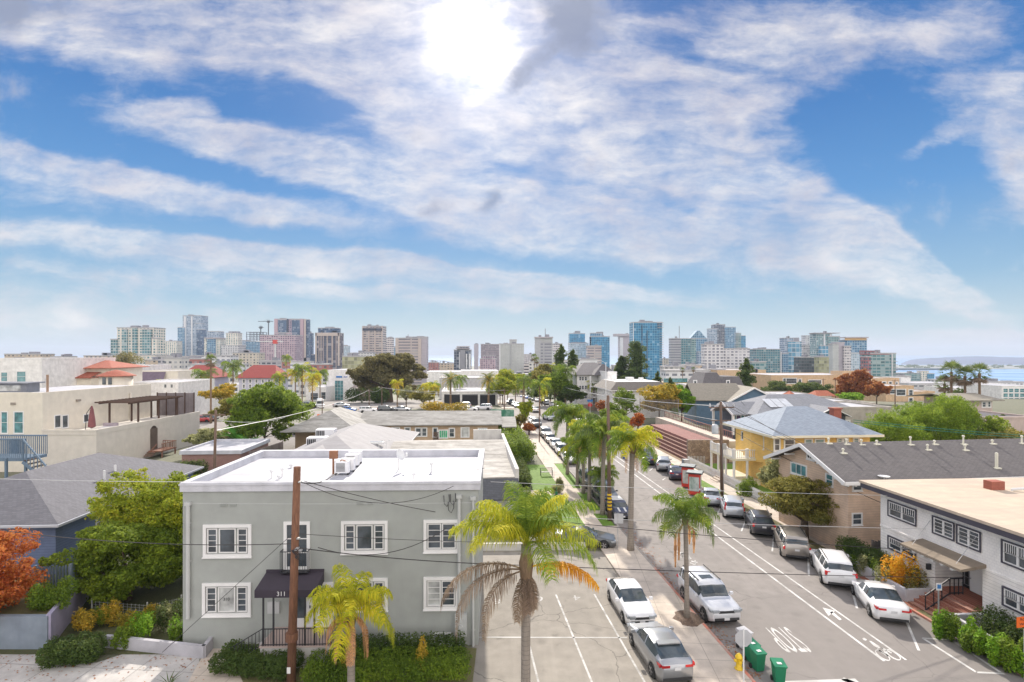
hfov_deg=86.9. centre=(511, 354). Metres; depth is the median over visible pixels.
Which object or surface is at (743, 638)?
stop sign
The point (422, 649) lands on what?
bush
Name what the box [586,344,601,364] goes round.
tower
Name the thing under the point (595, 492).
parked car
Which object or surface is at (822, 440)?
window
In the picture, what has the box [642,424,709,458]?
brick terrace
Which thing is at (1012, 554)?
window
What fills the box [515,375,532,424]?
palm tree
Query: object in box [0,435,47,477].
blue balcony
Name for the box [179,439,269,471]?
garage
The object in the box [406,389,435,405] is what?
broadleaf tree
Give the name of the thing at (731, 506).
parked car
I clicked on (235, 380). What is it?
building
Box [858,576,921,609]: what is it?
brick strip
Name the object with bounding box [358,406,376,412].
parked car
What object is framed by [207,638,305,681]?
hedge
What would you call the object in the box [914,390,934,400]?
tan flat roof
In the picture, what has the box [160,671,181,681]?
agave
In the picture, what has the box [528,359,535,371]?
building
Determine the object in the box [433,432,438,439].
door
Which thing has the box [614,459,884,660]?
bike lane line
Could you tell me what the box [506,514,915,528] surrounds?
overhead wire
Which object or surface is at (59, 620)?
retaining wall
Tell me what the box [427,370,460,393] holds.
white hall
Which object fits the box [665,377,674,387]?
conifer
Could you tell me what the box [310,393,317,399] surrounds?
window
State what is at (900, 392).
window
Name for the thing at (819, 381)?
window
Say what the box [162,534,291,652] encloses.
overhead wire
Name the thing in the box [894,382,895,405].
utility pole
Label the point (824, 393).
coral roofed building
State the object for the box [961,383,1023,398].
glass office
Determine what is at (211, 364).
palm tree
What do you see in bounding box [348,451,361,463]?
condenser unit
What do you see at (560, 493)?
path
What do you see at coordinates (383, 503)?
overhead wire
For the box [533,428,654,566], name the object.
kerb
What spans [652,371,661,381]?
conifer
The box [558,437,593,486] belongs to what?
queen palm
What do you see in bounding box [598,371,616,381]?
condo wing
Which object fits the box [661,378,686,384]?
yellow building
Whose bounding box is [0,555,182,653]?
yard
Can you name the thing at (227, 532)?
window
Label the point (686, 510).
queen palm
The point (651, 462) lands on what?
parked car
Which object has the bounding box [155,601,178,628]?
bush
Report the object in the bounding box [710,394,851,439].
bungalow
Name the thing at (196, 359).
building
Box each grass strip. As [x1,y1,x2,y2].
[555,464,581,487]
[577,492,599,510]
[594,514,614,525]
[655,456,724,492]
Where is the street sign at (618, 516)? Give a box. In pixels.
[614,513,622,548]
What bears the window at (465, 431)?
in the courtyard building at (444, 425)
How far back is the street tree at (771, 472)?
49.50 m
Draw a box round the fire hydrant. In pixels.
[734,653,742,670]
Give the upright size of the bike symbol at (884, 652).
0.001 m
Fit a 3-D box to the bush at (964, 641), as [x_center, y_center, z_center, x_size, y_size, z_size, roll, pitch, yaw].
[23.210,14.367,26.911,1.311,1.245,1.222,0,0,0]
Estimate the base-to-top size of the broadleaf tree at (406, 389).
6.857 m
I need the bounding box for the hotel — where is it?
[896,370,934,380]
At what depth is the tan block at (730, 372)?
420.99 m
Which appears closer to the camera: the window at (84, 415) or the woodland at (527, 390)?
the window at (84, 415)
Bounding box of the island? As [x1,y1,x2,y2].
[896,365,1023,368]
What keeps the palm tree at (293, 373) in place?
on the ground at (1010, 406)
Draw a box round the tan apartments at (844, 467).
[763,435,1023,549]
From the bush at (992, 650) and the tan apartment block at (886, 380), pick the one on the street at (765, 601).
the bush at (992, 650)
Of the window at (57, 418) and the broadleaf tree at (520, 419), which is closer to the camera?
the window at (57, 418)
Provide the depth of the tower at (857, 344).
760.00 m
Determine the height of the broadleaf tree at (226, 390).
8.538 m
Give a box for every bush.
[25,575,79,611]
[71,607,98,631]
[88,605,111,626]
[96,599,123,626]
[109,625,133,649]
[116,608,141,630]
[124,608,156,637]
[142,602,158,619]
[153,598,182,630]
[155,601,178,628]
[167,613,182,641]
[168,625,182,641]
[180,458,209,474]
[338,648,346,673]
[344,387,390,403]
[415,635,427,669]
[420,401,469,410]
[510,437,527,462]
[550,483,563,492]
[555,477,563,485]
[735,475,758,496]
[849,551,860,571]
[857,554,869,572]
[869,557,879,579]
[874,564,893,582]
[880,550,921,586]
[899,566,929,587]
[931,609,955,641]
[942,612,961,641]
[957,615,981,653]
[958,629,988,655]
[972,627,1012,666]
[996,637,1023,673]
[1000,642,1023,676]
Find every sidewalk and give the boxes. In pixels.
[498,399,514,408]
[521,421,562,463]
[543,463,602,525]
[588,526,751,681]
[645,443,989,634]
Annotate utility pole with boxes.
[203,410,224,468]
[285,466,302,681]
[607,395,611,520]
[709,402,734,495]
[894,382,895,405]
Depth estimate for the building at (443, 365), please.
800.00 m
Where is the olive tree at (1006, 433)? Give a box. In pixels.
[966,427,1023,439]
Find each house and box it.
[0,453,203,574]
[677,372,743,385]
[684,383,766,424]
[710,406,883,490]
[906,393,1004,410]
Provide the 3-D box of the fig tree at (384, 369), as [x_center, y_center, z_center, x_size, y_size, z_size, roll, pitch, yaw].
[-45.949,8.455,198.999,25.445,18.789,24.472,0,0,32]
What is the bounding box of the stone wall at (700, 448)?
[687,439,728,462]
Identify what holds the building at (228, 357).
on the ground at (1010, 406)
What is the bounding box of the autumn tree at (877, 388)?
[860,381,892,404]
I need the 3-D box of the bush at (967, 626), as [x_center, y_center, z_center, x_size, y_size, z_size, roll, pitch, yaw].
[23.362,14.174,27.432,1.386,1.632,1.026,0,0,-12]
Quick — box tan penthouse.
[831,371,868,374]
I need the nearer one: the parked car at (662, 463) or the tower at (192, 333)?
the parked car at (662, 463)
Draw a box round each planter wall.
[104,634,212,658]
[851,557,933,601]
[954,612,1023,669]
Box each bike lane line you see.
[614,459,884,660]
[616,456,906,659]
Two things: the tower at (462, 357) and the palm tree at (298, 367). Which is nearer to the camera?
the palm tree at (298, 367)
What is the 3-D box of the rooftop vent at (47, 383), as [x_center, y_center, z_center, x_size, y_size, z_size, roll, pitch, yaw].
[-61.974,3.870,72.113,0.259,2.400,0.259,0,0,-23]
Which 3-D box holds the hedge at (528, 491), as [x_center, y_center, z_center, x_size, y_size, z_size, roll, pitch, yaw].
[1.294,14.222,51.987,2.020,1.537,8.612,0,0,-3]
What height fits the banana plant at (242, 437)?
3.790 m
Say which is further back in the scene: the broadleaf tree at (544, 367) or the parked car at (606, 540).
the broadleaf tree at (544, 367)
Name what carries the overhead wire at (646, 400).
attached to the utility pole at (715, 428)
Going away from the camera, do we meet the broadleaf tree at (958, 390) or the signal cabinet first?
the signal cabinet
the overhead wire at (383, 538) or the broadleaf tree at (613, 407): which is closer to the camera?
the overhead wire at (383, 538)
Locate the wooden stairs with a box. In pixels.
[145,440,176,457]
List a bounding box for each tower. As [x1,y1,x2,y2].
[95,370,136,384]
[110,325,166,364]
[165,340,182,354]
[177,314,207,355]
[204,331,225,354]
[221,331,245,354]
[232,350,264,367]
[242,340,259,351]
[246,332,266,340]
[260,332,302,360]
[274,318,309,357]
[310,331,314,362]
[315,327,343,368]
[344,345,349,355]
[348,351,375,359]
[362,324,385,354]
[386,337,393,354]
[395,336,428,386]
[454,346,471,369]
[474,343,478,368]
[479,356,495,368]
[481,343,498,372]
[499,339,523,372]
[524,353,533,362]
[534,328,552,366]
[553,342,562,364]
[568,331,588,358]
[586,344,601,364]
[589,332,609,367]
[613,333,628,357]
[629,320,663,379]
[662,357,668,364]
[669,326,695,365]
[689,331,706,363]
[701,341,749,368]
[707,323,745,347]
[750,347,781,372]
[779,336,801,372]
[801,335,809,356]
[809,331,839,356]
[828,342,851,372]
[838,337,868,370]
[859,350,897,376]
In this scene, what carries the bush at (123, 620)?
on the yard at (172, 591)
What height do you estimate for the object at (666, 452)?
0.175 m
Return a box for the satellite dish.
[396,449,407,468]
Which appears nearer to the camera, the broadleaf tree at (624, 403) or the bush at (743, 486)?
the bush at (743, 486)
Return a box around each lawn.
[525,465,555,489]
[536,495,584,526]
[705,464,772,506]
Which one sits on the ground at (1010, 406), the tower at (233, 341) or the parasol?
the tower at (233, 341)
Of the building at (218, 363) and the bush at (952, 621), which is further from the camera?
the building at (218, 363)
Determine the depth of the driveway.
43.46 m
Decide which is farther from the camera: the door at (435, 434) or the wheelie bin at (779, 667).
the door at (435, 434)
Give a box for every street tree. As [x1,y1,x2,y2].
[756,458,783,485]
[757,474,839,539]
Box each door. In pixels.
[283,521,309,569]
[297,597,313,626]
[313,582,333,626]
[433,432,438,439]
[970,569,981,595]
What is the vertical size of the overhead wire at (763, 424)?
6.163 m
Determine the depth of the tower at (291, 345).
900.00 m
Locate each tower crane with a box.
[256,338,282,356]
[258,319,272,334]
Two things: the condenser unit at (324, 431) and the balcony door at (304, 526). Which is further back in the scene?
the condenser unit at (324, 431)
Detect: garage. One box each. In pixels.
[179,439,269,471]
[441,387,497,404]
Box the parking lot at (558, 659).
[472,551,686,681]
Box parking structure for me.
[524,363,528,372]
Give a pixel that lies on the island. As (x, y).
(1004, 367)
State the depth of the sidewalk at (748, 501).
56.69 m
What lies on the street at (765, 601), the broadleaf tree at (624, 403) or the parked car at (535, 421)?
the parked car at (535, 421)
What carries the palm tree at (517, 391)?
on the ground at (1010, 406)
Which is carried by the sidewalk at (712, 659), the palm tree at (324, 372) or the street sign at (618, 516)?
the street sign at (618, 516)
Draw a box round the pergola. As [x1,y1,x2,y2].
[94,396,182,422]
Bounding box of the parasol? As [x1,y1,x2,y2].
[85,406,95,429]
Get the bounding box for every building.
[0,384,199,471]
[4,352,54,357]
[50,354,76,357]
[75,360,149,384]
[83,353,116,359]
[133,379,214,415]
[142,370,199,380]
[145,357,157,364]
[157,353,194,364]
[164,354,189,369]
[178,449,484,668]
[187,360,249,372]
[188,365,228,389]
[189,352,238,362]
[189,356,211,363]
[217,366,240,382]
[230,383,238,395]
[235,365,290,396]
[259,357,284,367]
[280,407,516,448]
[281,368,304,393]
[282,358,292,368]
[290,358,313,368]
[299,371,325,395]
[307,361,332,371]
[326,369,372,399]
[390,429,519,520]
[428,360,439,370]
[439,361,453,369]
[511,371,528,391]
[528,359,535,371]
[564,362,617,405]
[578,355,597,364]
[593,377,664,417]
[659,362,684,376]
[660,366,708,381]
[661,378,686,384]
[679,362,704,367]
[695,365,725,371]
[744,390,835,397]
[819,396,875,404]
[835,401,892,439]
[890,377,910,382]
[896,374,910,377]
[899,381,957,389]
[924,386,960,392]
[926,376,948,381]
[973,378,1023,384]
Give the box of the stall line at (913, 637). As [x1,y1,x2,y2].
[906,623,919,650]
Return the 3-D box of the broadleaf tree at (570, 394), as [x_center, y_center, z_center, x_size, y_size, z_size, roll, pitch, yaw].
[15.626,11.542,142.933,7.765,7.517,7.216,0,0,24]
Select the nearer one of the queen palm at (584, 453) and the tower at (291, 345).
the queen palm at (584, 453)
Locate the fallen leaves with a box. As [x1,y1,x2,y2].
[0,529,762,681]
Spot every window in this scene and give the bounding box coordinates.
[0,372,7,381]
[0,385,20,390]
[0,411,7,433]
[13,411,23,433]
[16,371,26,381]
[54,414,61,428]
[62,414,68,428]
[83,413,88,422]
[201,582,251,617]
[202,524,251,558]
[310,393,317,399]
[321,392,325,399]
[334,380,343,399]
[340,521,387,554]
[343,578,387,612]
[415,427,421,436]
[421,427,426,436]
[423,519,457,553]
[423,577,457,611]
[432,427,437,437]
[433,632,450,643]
[438,429,447,438]
[449,428,454,437]
[461,427,469,437]
[773,438,780,451]
[784,438,794,447]
[786,378,796,383]
[790,461,806,478]
[804,438,812,442]
[805,453,815,461]
[808,380,821,383]
[814,438,824,442]
[825,472,833,487]
[851,513,863,525]
[852,485,863,491]
[853,437,859,441]
[887,499,915,526]
[887,535,915,560]
[896,389,905,395]
[908,389,912,394]
[932,515,954,541]
[956,524,980,552]
[982,401,986,407]
[1001,539,1023,571]
[1001,585,1023,615]
[1008,388,1013,392]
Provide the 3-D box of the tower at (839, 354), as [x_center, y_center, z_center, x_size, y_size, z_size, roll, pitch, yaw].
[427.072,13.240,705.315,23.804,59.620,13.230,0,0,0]
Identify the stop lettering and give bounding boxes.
[766,627,810,651]
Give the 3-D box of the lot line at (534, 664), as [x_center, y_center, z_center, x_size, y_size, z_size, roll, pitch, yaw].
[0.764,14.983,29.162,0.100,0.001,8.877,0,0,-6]
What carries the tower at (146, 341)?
on the ground at (1010, 406)
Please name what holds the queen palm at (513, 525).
on the ground at (1010, 406)
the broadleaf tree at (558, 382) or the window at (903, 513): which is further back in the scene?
the broadleaf tree at (558, 382)
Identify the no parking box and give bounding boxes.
[922,637,1003,673]
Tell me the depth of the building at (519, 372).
424.00 m
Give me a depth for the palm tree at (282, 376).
149.48 m
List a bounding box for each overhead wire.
[0,530,290,544]
[13,479,275,481]
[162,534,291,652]
[205,502,485,503]
[217,394,359,430]
[300,548,479,563]
[302,474,334,483]
[305,481,489,519]
[305,483,452,502]
[305,534,484,542]
[318,529,444,554]
[486,563,950,577]
[493,514,909,549]
[502,482,886,495]
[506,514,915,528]
[568,388,708,405]
[572,383,710,421]
[602,390,725,421]
[717,422,880,502]
[725,405,801,442]
[733,406,795,442]
[855,422,1020,437]
[856,420,1023,435]
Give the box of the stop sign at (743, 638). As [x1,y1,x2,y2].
[735,628,751,681]
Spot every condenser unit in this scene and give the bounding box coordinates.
[306,436,327,444]
[316,428,336,435]
[334,460,349,474]
[340,458,354,471]
[345,454,358,466]
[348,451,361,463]
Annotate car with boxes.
[200,415,213,421]
[333,402,349,406]
[342,406,356,410]
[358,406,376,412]
[377,405,394,410]
[394,406,411,410]
[463,406,477,410]
[475,403,491,409]
[531,417,541,427]
[532,406,538,411]
[540,426,551,437]
[542,413,554,420]
[544,433,556,443]
[549,438,560,449]
[554,442,565,455]
[557,525,615,548]
[561,452,575,463]
[579,468,600,488]
[591,479,617,503]
[605,496,627,518]
[606,577,656,623]
[627,621,694,681]
[642,452,654,464]
[654,456,671,471]
[666,465,681,479]
[676,564,741,622]
[699,487,720,505]
[718,495,744,518]
[743,509,775,535]
[771,524,810,558]
[785,678,857,681]
[809,547,857,586]
[850,579,911,622]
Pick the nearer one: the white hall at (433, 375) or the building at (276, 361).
the white hall at (433, 375)
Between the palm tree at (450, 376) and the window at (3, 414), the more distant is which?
the palm tree at (450, 376)
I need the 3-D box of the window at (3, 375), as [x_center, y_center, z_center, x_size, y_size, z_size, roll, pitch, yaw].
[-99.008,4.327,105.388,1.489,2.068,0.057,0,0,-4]
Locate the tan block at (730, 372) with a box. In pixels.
[711,369,765,375]
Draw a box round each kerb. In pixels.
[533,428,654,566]
[653,567,755,681]
[911,609,1023,676]
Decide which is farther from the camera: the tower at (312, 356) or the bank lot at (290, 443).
the tower at (312, 356)
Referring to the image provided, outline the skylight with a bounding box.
[369,441,383,443]
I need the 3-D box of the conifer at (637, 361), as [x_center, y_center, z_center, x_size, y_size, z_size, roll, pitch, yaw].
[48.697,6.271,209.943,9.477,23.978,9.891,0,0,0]
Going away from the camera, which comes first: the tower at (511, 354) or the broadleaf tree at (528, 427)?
the broadleaf tree at (528, 427)
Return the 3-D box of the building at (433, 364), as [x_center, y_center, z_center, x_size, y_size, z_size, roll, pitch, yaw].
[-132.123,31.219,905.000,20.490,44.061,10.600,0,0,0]
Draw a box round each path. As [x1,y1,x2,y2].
[188,648,242,681]
[524,490,562,494]
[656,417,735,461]
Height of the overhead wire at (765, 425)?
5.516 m
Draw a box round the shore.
[896,368,948,369]
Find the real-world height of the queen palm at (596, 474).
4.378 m
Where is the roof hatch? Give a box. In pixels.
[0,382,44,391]
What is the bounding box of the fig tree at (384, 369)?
[345,352,427,401]
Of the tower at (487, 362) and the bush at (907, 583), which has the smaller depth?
the bush at (907, 583)
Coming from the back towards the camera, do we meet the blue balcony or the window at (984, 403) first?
the window at (984, 403)
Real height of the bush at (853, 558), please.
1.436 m
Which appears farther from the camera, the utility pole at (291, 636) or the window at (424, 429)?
the window at (424, 429)
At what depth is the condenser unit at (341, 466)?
30.94 m
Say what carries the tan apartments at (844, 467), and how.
on the ground at (1010, 406)
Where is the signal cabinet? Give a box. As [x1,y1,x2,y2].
[682,459,689,463]
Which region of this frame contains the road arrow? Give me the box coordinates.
[823,608,840,619]
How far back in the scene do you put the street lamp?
92.19 m
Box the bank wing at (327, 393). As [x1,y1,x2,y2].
[306,385,333,400]
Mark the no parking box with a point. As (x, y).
(998, 672)
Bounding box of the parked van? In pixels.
[316,398,323,407]
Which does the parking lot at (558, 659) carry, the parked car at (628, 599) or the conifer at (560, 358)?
the parked car at (628, 599)
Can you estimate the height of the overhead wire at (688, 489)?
3.047 m
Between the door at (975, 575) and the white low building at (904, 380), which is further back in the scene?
the white low building at (904, 380)
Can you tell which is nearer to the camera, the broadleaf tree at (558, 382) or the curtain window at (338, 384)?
the broadleaf tree at (558, 382)
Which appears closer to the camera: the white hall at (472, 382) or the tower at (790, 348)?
the white hall at (472, 382)
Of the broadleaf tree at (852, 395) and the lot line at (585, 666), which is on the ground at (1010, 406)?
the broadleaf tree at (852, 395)
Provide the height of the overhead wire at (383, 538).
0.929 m
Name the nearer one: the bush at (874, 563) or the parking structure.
the bush at (874, 563)
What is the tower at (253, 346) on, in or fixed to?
on the ground at (1010, 406)
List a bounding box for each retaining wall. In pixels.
[0,614,47,648]
[46,577,88,639]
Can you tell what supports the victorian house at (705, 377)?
on the ground at (1010, 406)
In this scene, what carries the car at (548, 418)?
on the street at (765, 601)
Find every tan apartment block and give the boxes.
[739,373,843,397]
[856,384,913,401]
[871,377,899,384]
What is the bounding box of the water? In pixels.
[0,355,1023,380]
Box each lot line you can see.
[479,637,626,637]
[530,646,538,681]
[556,595,592,681]
[594,594,644,681]
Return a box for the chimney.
[983,479,1004,489]
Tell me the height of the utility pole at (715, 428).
9.921 m
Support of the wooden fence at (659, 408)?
on the ground at (1010, 406)
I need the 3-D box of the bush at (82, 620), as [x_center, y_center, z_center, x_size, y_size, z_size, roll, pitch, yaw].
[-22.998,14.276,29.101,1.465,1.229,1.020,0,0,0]
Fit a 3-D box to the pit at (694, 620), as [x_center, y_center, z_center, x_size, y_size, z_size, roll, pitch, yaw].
[9.898,14.883,30.499,1.687,0.035,1.856,0,0,0]
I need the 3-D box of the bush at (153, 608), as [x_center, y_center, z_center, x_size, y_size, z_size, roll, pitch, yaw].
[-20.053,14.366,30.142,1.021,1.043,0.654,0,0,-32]
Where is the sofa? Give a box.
[98,423,118,428]
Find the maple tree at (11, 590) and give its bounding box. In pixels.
[0,526,49,611]
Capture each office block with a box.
[747,359,766,369]
[793,354,813,372]
[814,354,828,372]
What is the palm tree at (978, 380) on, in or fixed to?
on the ground at (1010, 406)
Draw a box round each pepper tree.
[855,408,933,441]
[890,392,991,439]
[948,410,1013,439]
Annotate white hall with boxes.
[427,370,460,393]
[439,375,493,398]
[461,369,497,374]
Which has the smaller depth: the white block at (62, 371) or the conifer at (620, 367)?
the white block at (62, 371)
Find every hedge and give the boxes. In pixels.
[35,630,109,670]
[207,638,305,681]
[299,644,472,681]
[336,630,466,659]
[498,424,537,462]
[513,455,532,487]
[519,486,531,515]
[835,535,894,574]
[970,602,1023,643]
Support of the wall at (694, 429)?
on the ground at (1010, 406)
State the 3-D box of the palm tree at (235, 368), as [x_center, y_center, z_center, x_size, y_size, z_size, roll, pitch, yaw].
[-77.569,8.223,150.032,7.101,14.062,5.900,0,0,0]
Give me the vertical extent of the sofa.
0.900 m
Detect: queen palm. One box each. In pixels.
[303,563,395,681]
[440,481,600,681]
[542,400,588,474]
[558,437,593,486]
[565,419,594,493]
[566,429,615,501]
[572,410,629,514]
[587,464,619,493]
[604,422,662,550]
[651,487,719,617]
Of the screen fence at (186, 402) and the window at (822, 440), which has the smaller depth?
the window at (822, 440)
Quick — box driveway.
[484,528,599,548]
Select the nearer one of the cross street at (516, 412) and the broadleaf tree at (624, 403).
the broadleaf tree at (624, 403)
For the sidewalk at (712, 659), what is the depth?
30.83 m
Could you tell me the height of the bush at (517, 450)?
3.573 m
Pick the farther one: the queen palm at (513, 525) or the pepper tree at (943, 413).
the pepper tree at (943, 413)
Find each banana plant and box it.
[220,426,246,438]
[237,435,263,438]
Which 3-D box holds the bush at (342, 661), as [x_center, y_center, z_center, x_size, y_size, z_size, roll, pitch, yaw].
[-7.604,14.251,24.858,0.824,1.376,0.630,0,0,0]
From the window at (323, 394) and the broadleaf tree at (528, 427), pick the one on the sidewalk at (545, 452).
the broadleaf tree at (528, 427)
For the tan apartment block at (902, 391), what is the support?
on the ground at (1010, 406)
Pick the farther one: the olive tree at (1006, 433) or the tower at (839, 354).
the tower at (839, 354)
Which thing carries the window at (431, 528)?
in the apartment building at (252, 606)
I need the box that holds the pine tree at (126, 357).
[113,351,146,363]
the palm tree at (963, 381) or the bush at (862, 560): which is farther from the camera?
the palm tree at (963, 381)
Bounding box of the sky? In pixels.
[0,0,1023,354]
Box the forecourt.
[0,654,199,681]
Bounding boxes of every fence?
[34,560,84,589]
[91,595,181,618]
[157,392,194,415]
[249,441,282,454]
[491,409,513,416]
[642,399,678,417]
[688,456,775,506]
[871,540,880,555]
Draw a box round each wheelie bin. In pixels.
[736,626,752,648]
[744,638,760,662]
[748,645,766,671]
[770,657,787,681]
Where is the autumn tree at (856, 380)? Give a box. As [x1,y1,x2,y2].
[833,368,881,393]
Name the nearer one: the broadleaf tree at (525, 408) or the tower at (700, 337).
the broadleaf tree at (525, 408)
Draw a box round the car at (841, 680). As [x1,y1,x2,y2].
[785,678,857,681]
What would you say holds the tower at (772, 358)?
on the ground at (1010, 406)
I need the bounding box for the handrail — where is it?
[664,412,731,437]
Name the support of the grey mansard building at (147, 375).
on the ground at (1010, 406)
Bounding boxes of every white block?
[0,357,115,387]
[142,365,170,370]
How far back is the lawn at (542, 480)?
65.42 m
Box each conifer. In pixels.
[545,344,568,403]
[567,349,579,368]
[613,355,627,378]
[620,368,639,378]
[624,340,648,379]
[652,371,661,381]
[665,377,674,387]
[735,357,756,386]
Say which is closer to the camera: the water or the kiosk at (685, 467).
the kiosk at (685, 467)
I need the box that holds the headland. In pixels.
[901,356,1023,364]
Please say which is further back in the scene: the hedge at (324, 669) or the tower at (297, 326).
the tower at (297, 326)
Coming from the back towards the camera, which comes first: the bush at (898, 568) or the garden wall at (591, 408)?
the garden wall at (591, 408)
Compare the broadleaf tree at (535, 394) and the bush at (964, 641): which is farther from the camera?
the broadleaf tree at (535, 394)
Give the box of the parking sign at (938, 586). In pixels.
[936,583,941,613]
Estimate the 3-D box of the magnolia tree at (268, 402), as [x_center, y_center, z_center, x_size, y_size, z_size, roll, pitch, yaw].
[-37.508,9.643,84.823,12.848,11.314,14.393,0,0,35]
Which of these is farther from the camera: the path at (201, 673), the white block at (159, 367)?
the white block at (159, 367)
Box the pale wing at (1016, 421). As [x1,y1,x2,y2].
[938,410,1023,438]
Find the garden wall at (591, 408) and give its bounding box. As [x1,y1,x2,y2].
[580,404,596,410]
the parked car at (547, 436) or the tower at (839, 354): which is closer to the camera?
the parked car at (547, 436)
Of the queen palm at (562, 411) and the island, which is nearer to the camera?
the queen palm at (562, 411)
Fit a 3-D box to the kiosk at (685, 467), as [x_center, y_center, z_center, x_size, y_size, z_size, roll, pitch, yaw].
[19.945,13.695,61.306,1.700,2.370,1.700,0,0,25]
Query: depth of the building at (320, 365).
440.00 m
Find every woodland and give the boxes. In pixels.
[377,383,530,394]
[899,364,1023,367]
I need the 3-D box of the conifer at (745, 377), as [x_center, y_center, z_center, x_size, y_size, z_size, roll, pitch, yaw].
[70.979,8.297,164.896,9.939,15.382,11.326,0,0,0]
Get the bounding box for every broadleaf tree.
[38,519,182,604]
[84,467,197,558]
[181,427,231,444]
[197,382,236,416]
[208,397,236,416]
[398,385,412,406]
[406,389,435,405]
[485,376,516,404]
[493,368,524,398]
[514,414,527,427]
[517,400,533,424]
[522,423,536,434]
[526,387,549,405]
[529,370,554,405]
[531,363,555,374]
[538,372,571,405]
[553,363,576,401]
[558,384,587,403]
[595,399,611,417]
[599,402,627,419]
[612,387,641,421]
[629,413,644,428]
[636,384,682,416]
[670,384,695,420]
[760,380,791,390]
[791,381,824,392]
[805,383,834,396]
[835,392,864,400]
[946,387,966,392]
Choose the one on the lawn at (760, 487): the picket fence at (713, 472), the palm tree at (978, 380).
the picket fence at (713, 472)
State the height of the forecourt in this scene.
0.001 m
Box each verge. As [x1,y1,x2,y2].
[721,493,862,575]
[916,610,931,618]
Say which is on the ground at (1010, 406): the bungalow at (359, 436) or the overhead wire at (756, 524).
the bungalow at (359, 436)
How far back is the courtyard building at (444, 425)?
88.24 m
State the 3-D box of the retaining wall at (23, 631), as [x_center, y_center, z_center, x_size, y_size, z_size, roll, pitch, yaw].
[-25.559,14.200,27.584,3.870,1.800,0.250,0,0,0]
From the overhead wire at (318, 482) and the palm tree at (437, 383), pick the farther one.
the palm tree at (437, 383)
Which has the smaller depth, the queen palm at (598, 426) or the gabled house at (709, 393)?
the queen palm at (598, 426)
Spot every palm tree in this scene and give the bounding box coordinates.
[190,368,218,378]
[203,354,217,422]
[220,359,244,386]
[270,371,288,385]
[281,354,292,371]
[287,369,305,395]
[292,362,312,401]
[302,373,321,401]
[310,367,328,397]
[389,379,403,406]
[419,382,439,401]
[429,380,440,400]
[440,371,461,404]
[453,374,469,387]
[476,371,498,402]
[511,388,521,400]
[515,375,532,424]
[529,377,551,414]
[585,380,596,403]
[934,374,955,392]
[937,360,963,392]
[953,365,976,392]
[966,362,992,393]
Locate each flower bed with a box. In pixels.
[0,582,51,613]
[233,648,476,681]
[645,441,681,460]
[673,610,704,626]
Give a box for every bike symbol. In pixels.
[677,551,696,564]
[862,638,900,660]
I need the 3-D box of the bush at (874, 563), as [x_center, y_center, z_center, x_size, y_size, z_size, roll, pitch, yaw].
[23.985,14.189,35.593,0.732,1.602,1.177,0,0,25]
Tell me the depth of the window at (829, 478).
42.10 m
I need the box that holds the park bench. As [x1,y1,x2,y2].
[540,467,552,475]
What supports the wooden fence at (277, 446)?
on the ground at (1010, 406)
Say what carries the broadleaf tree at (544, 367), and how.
on the ground at (1010, 406)
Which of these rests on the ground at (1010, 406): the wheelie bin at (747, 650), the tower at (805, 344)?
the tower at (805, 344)
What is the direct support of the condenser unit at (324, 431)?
on the bungalow at (359, 436)
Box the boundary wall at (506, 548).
[483,542,585,550]
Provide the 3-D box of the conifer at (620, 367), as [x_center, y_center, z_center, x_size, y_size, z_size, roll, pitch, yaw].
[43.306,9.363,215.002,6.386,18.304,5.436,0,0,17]
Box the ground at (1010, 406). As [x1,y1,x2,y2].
[0,366,1023,681]
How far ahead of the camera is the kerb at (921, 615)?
30.79 m
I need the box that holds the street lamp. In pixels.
[539,399,539,441]
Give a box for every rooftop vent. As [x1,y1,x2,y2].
[46,375,48,391]
[329,450,345,473]
[1010,487,1023,490]
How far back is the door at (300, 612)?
27.61 m
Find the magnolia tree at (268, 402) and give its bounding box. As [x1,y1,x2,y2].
[221,381,315,440]
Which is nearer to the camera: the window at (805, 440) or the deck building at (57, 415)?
the window at (805, 440)
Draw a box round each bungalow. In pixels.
[294,423,419,449]
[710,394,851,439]
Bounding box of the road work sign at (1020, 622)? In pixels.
[1017,616,1023,627]
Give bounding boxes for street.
[200,407,993,418]
[498,393,1023,681]
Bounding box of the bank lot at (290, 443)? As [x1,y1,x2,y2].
[188,400,441,449]
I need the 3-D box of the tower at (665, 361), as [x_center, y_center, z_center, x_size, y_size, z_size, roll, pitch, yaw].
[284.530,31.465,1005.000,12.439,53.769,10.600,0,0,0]
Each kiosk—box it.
[679,463,696,486]
[686,469,703,494]
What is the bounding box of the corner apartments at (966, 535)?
[859,477,1023,638]
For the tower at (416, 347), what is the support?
on the ground at (1010, 406)
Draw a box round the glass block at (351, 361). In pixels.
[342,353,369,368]
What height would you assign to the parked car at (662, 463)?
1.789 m
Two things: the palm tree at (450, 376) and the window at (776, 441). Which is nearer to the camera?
the window at (776, 441)
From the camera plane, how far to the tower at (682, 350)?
821.00 m

